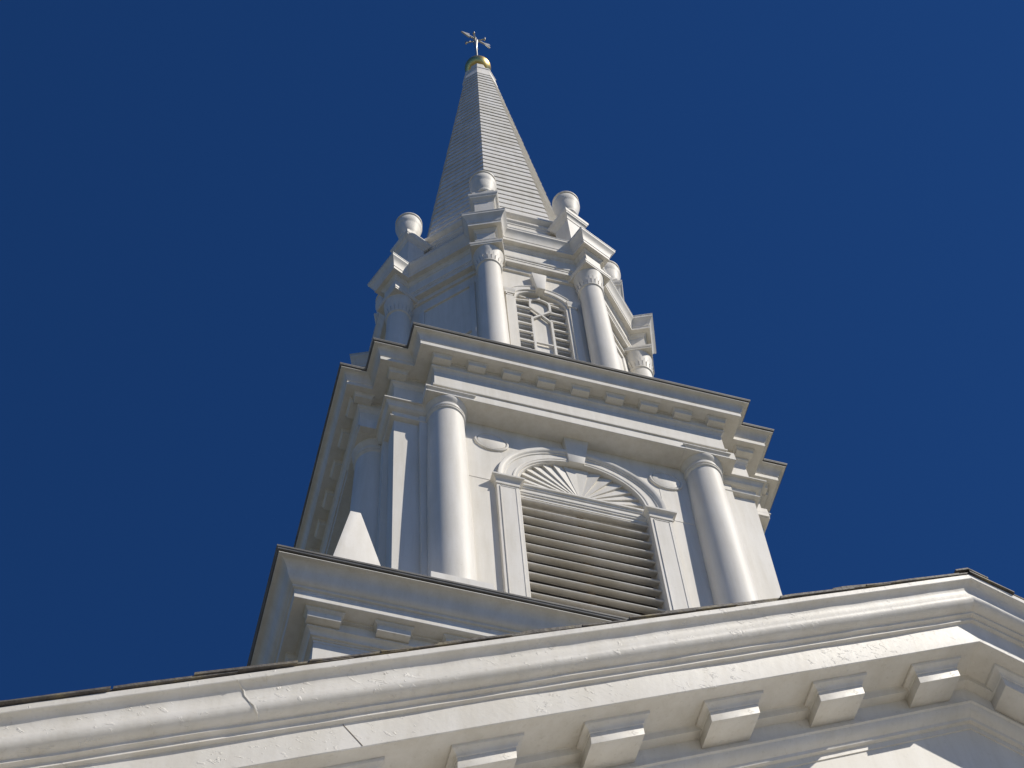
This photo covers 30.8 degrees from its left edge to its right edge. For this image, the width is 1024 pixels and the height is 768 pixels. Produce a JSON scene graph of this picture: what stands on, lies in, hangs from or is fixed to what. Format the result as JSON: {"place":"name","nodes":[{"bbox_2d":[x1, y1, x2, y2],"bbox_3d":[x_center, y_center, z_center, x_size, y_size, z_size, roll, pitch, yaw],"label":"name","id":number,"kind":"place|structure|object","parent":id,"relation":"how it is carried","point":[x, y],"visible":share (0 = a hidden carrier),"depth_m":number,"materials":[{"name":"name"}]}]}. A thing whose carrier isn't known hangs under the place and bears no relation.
{"place":"outdoors","nodes":[
{"label":"outdoors","id":0,"kind":"place"},
{"bbox_2d":[0,63,1023,767],"bbox_3d":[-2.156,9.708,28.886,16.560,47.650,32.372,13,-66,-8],"label":"church","id":1,"kind":"structure","parent":0,"point":[534,519],"depth_m":16.57,"materials":[{"name":"white paint"}]},
{"bbox_2d":[461,31,490,72],"bbox_3d":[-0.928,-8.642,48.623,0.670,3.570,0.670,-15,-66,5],"label":"weathervane","id":2,"kind":"object","parent":1,"relation":"on","point":[475,59],"visible":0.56,"depth_m":47.19,"materials":[{"name":"gold metal"}]},
{"bbox_2d":[0,0,1023,700],"label":"sky","id":3,"kind":"structure","parent":0,"point":[815,208],"materials":[{"name":"blue"}]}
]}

